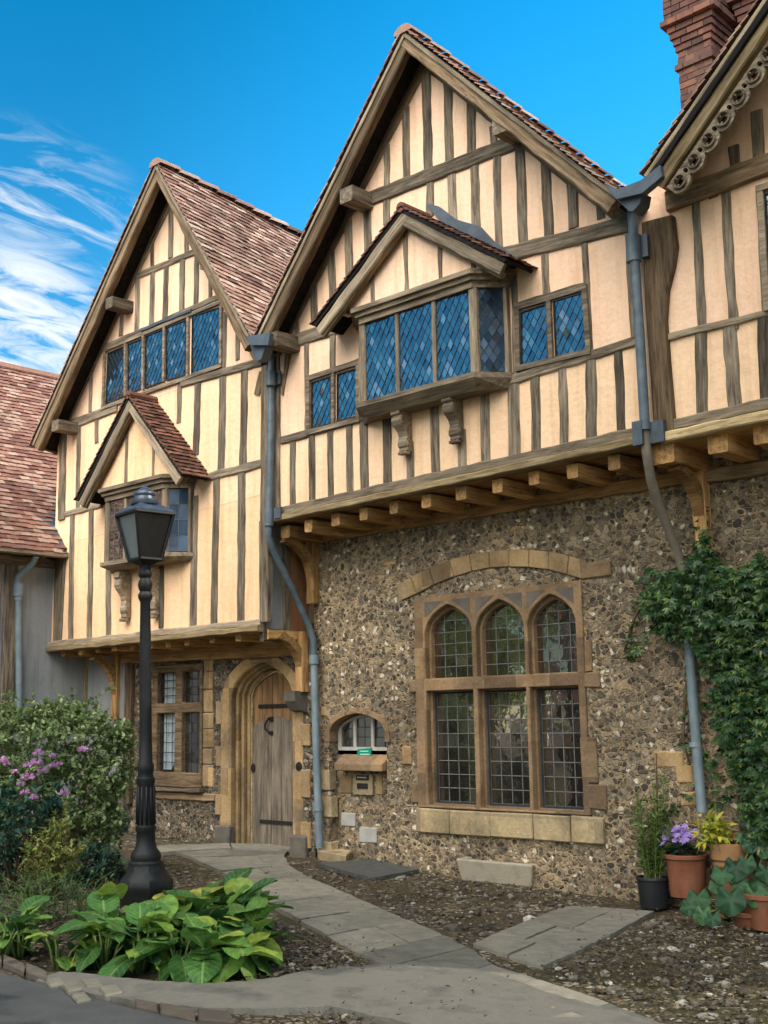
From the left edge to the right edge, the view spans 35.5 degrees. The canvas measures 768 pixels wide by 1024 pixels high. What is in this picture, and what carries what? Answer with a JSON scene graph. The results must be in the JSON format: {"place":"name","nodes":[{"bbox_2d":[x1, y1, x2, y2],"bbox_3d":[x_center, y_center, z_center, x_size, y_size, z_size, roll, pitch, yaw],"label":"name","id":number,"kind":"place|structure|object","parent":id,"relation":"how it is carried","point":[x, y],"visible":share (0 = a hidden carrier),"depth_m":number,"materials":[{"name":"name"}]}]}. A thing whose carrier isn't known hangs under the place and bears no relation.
{"place":"outdoors","nodes":[
{"label":"outdoors","id":0,"kind":"place"},
{"bbox_2d":[47,977,122,1003],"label":"paving setts","id":1,"kind":"structure","parent":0,"point":[74,989],"depth_m":7.55,"materials":[{"name":"beige stone"}]},
{"bbox_2d":[0,972,197,1023],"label":"road","id":2,"kind":"structure","parent":0,"point":[23,1001],"depth_m":7.12,"materials":[{"name":"grey asphalt"}]},
{"bbox_2d":[156,843,418,880],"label":"path","id":3,"kind":"structure","parent":0,"point":[362,869],"depth_m":13.34,"materials":[{"name":"grey stone"}]},
{"bbox_2d":[318,849,351,861],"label":"stone slab","id":4,"kind":"structure","parent":3,"relation":"on","point":[334,855],"depth_m":13.80,"materials":[{"name":"beige stone"}]},
{"bbox_2d":[0,0,680,373],"label":"sky","id":5,"kind":"structure","parent":0,"point":[259,101],"materials":[{"name":"blue"}]},
{"bbox_2d":[36,962,656,1023],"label":"pavement","id":6,"kind":"structure","parent":0,"point":[369,987],"depth_m":7.42,"materials":[{"name":"grey concrete"}]},
{"bbox_2d":[0,822,767,1023],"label":"ground","id":7,"kind":"structure","parent":0,"point":[299,864],"depth_m":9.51,"materials":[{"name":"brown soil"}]},
{"bbox_2d":[0,895,60,958],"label":"broad leaved plant","id":8,"kind":"object","parent":7,"relation":"on","point":[12,937],"visible":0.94,"depth_m":8.76,"materials":[{"name":"green plant"}]},
{"bbox_2d":[0,869,79,924],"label":"herb clump","id":9,"kind":"object","parent":7,"relation":"on","point":[22,899],"visible":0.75,"depth_m":10.10,"materials":[{"name":"green plant"}]},
{"bbox_2d":[0,361,84,830],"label":"tiled wing","id":10,"kind":"structure","parent":7,"relation":"on","point":[32,546],"depth_m":17.52,"materials":[{"name":"red tile"}]},
{"bbox_2d":[0,746,88,893],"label":"flowering shrub","id":11,"kind":"object","parent":7,"relation":"on","point":[14,850],"visible":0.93,"depth_m":11.52,"materials":[{"name":"purple plant"}]},
{"bbox_2d":[18,799,89,897],"bbox_3d":[-3.089,3.163,11.287,0.666,0.908,0.475,-1,-10,-1],"label":"shrub","id":12,"kind":"object","parent":7,"relation":"on","point":[65,857],"visible":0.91,"depth_m":11.21,"materials":[{"name":"green plant"}]},
{"bbox_2d":[24,931,95,971],"bbox_3d":[-2.222,3.086,8.362,0.482,0.320,0.325,-2,-10,6],"label":"broad leaved plant","id":13,"kind":"object","parent":7,"relation":"on","point":[63,962],"visible":0.84,"depth_m":8.33,"materials":[{"name":"green plant"}]},
{"bbox_2d":[0,684,137,881],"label":"shrub","id":14,"kind":"object","parent":7,"relation":"on","point":[78,718],"visible":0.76,"depth_m":12.51,"materials":[{"name":"green plant"}]},
{"bbox_2d":[63,866,117,916],"bbox_3d":[-2.562,3.336,10.484,0.457,0.488,0.466,0,-10,-6],"label":"herb clump","id":15,"kind":"object","parent":7,"relation":"on","point":[80,900],"visible":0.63,"depth_m":10.45,"materials":[{"name":"green plant"}]},
{"bbox_2d":[65,837,127,888],"bbox_3d":[-2.869,3.552,12.042,0.683,0.560,0.635,-10,-13,43],"label":"leafy plant","id":16,"kind":"object","parent":7,"relation":"on","point":[106,855],"visible":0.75,"depth_m":11.99,"materials":[{"name":"teal plant"}]},
{"bbox_2d":[0,954,234,1023],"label":"kerb","id":17,"kind":"structure","parent":7,"relation":"on","point":[205,1016],"depth_m":7.08,"materials":[{"name":"stone"}]},
{"bbox_2d":[115,486,175,907],"bbox_3d":[-2.229,1.701,11.257,0.506,3.964,0.495,7,-13,-39],"label":"street lamp","id":18,"kind":"object","parent":7,"relation":"on","point":[144,520],"visible":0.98,"depth_m":11.22,"materials":[{"name":"black metal"}]},
{"bbox_2d":[28,157,316,857],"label":"timber framed house","id":19,"kind":"structure","parent":7,"relation":"on","point":[160,389],"depth_m":15.87,"materials":[{"name":"beige paint"}]},
{"bbox_2d":[73,390,210,621],"bbox_3d":[-3.252,-0.106,15.972,2.521,3.040,0.460,-10,-13,43],"label":"bay window","id":20,"kind":"structure","parent":19,"relation":"in","point":[141,447],"depth_m":15.97,"materials":[{"name":"beige paint"}]},
{"bbox_2d":[101,300,223,409],"bbox_3d":[-3.070,-2.110,16.420,2.731,0.960,0.061,-10,-13,43],"label":"window","id":21,"kind":"structure","parent":19,"relation":"in","point":[155,358],"depth_m":16.32,"materials":[{"name":"blue glass"}]},
{"bbox_2d":[152,663,203,788],"bbox_3d":[-2.774,2.901,16.315,1.114,1.641,0.140,-10,-13,43],"label":"window","id":22,"kind":"structure","parent":19,"relation":"in","point":[177,723],"depth_m":16.27,"materials":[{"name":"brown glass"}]},
{"bbox_2d":[251,670,292,846],"bbox_3d":[-1.362,3.155,15.218,1.072,2.377,0.136,-10,-13,43],"label":"door","id":23,"kind":"structure","parent":19,"relation":"in","point":[271,718],"depth_m":15.29,"materials":[{"name":"wood"}]},
{"bbox_2d":[50,866,297,983],"bbox_3d":[-1.502,3.099,9.002,1.808,0.684,2.424,-2,-10,6],"label":"broad leaved plant","id":24,"kind":"object","parent":7,"relation":"on","point":[214,932],"visible":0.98,"depth_m":8.35,"materials":[{"name":"green plant"}]},
{"bbox_2d":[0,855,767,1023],"bbox_3d":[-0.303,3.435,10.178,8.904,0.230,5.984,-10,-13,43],"label":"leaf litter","id":25,"kind":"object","parent":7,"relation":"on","point":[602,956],"visible":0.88,"depth_m":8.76,"materials":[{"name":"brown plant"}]},
{"bbox_2d":[164,840,608,897],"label":"ground weeds","id":26,"kind":"object","parent":7,"relation":"on","point":[384,862],"visible":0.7,"depth_m":12.87,"materials":[{"name":"green plant"}]},
{"bbox_2d":[456,857,534,886],"bbox_3d":[1.208,3.696,12.345,0.883,0.244,0.344,-7,-12,33],"label":"stone trough","id":27,"kind":"object","parent":7,"relation":"on","point":[497,872],"visible":0.71,"depth_m":12.21,"materials":[{"name":"stone"}]},
{"bbox_2d":[248,23,765,911],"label":"timber framed house","id":28,"kind":"structure","parent":7,"relation":"on","point":[486,493],"depth_m":12.61,"materials":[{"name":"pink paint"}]},
{"bbox_2d":[305,360,359,434],"bbox_3d":[-0.586,-1.316,13.903,0.896,0.725,0.061,-10,-13,43],"label":"window","id":29,"kind":"structure","parent":28,"relation":"in","point":[321,401],"depth_m":13.89,"materials":[{"name":"blue glass"}]},
{"bbox_2d":[338,714,386,754],"bbox_3d":[-0.198,2.597,14.051,0.923,0.481,0.050,-10,-13,43],"label":"window","id":30,"kind":"structure","parent":28,"relation":"in","point":[361,731],"depth_m":14.11,"materials":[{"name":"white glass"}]},
{"bbox_2d":[357,748,371,755],"bbox_3d":[-0.231,2.813,13.991,0.231,0.122,0.016,-10,-13,43],"label":"sign","id":31,"kind":"object","parent":28,"relation":"attached to","point":[365,752],"visible":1,"depth_m":13.98,"materials":[{"name":"green plastic"}]},
{"bbox_2d":[309,202,537,455],"bbox_3d":[0.349,-1.991,12.803,2.886,2.659,0.460,-10,-13,43],"label":"bay window","id":32,"kind":"structure","parent":28,"relation":"in","point":[429,310],"depth_m":12.66,"materials":[{"name":"blue glass"}]},
{"bbox_2d":[402,560,611,844],"bbox_3d":[1.260,2.005,12.586,2.846,2.734,0.191,-10,-13,43],"label":"window","id":33,"kind":"structure","parent":28,"relation":"in","point":[502,680],"depth_m":12.57,"materials":[{"name":"glass"}]},
{"bbox_2d":[514,284,590,371],"bbox_3d":[1.655,-1.800,11.822,0.898,0.706,0.061,-10,-13,43],"label":"window","id":34,"kind":"structure","parent":28,"relation":"in","point":[535,341],"depth_m":11.80,"materials":[{"name":"blue glass"}]},
{"bbox_2d":[623,754,674,908],"bbox_3d":[2.384,2.874,10.841,0.545,1.350,0.460,-10,-13,43],"label":"potted plant","id":35,"kind":"object","parent":7,"relation":"on","point":[652,882],"visible":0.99,"depth_m":10.77,"materials":[{"name":"green plant"}]},
{"bbox_2d":[668,898,674,904],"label":"stone slab","id":36,"kind":"structure","parent":7,"relation":"on","point":[671,901],"depth_m":10.94,"materials":[{"name":"grey stone"}]},
{"bbox_2d":[668,890,685,898],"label":"stone slab","id":37,"kind":"structure","parent":36,"relation":"on","point":[669,896],"depth_m":10.90,"materials":[{"name":"stone"}]},
{"bbox_2d":[660,823,708,897],"bbox_3d":[2.670,3.101,10.718,0.463,0.625,0.428,-10,-13,43],"label":"potted plant","id":38,"kind":"object","parent":7,"relation":"on","point":[686,870],"visible":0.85,"depth_m":10.57,"materials":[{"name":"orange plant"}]},
{"bbox_2d":[637,0,767,888],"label":"timber framed house","id":39,"kind":"structure","parent":7,"relation":"on","point":[703,221],"depth_m":10.66,"materials":[{"name":"beige paint"}]},
{"bbox_2d":[620,506,767,878],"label":"climbing plant","id":40,"kind":"object","parent":39,"relation":"attached to","point":[740,606],"visible":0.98,"depth_m":10.53,"materials":[{"name":"green plant"}]},
{"bbox_2d":[756,182,767,311],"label":"window","id":41,"kind":"structure","parent":39,"relation":"in","point":[762,197],"depth_m":10.32,"materials":[{"name":"brown wood"}]},
{"bbox_2d":[688,809,748,918],"bbox_3d":[2.909,3.031,10.379,0.488,0.903,0.363,-1,-10,-1],"label":"potted plant","id":42,"kind":"object","parent":7,"relation":"on","point":[720,847],"visible":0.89,"depth_m":10.34,"materials":[{"name":"yellow plant"}]},
{"bbox_2d":[680,838,767,927],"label":"trailing plant","id":43,"kind":"object","parent":7,"relation":"on","point":[728,904],"visible":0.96,"depth_m":9.91,"materials":[{"name":"green plant"}]},
{"bbox_2d":[728,831,753,888],"bbox_3d":[3.116,3.133,10.392,0.225,0.703,0.225,-10,-13,43],"label":"terracotta pot","id":44,"kind":"object","parent":7,"relation":"on","point":[750,874],"visible":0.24,"depth_m":10.37,"materials":[{"name":"ceramic"}]},
{"bbox_2d":[733,910,751,927],"bbox_3d":[3.000,3.346,9.869,0.296,0.120,0.296,-10,-13,43],"label":"terracotta pot","id":45,"kind":"object","parent":7,"relation":"on","point":[742,918],"visible":0.42,"depth_m":9.77,"materials":[{"name":"ceramic"}]},
{"bbox_2d":[744,890,767,931],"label":"terracotta pot","id":46,"kind":"object","parent":7,"relation":"on","point":[759,919],"visible":0.52,"depth_m":9.66,"materials":[{"name":"ceramic"}]},
{"bbox_2d":[177,849,662,1023],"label":"path","id":47,"kind":"structure","parent":0,"point":[322,907],"depth_m":9.89,"materials":[{"name":"grey stone"}]},
{"bbox_2d":[473,906,654,969],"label":"path","id":48,"kind":"structure","parent":0,"point":[538,941],"depth_m":9.49,"materials":[{"name":"grey stone"}]}
]}

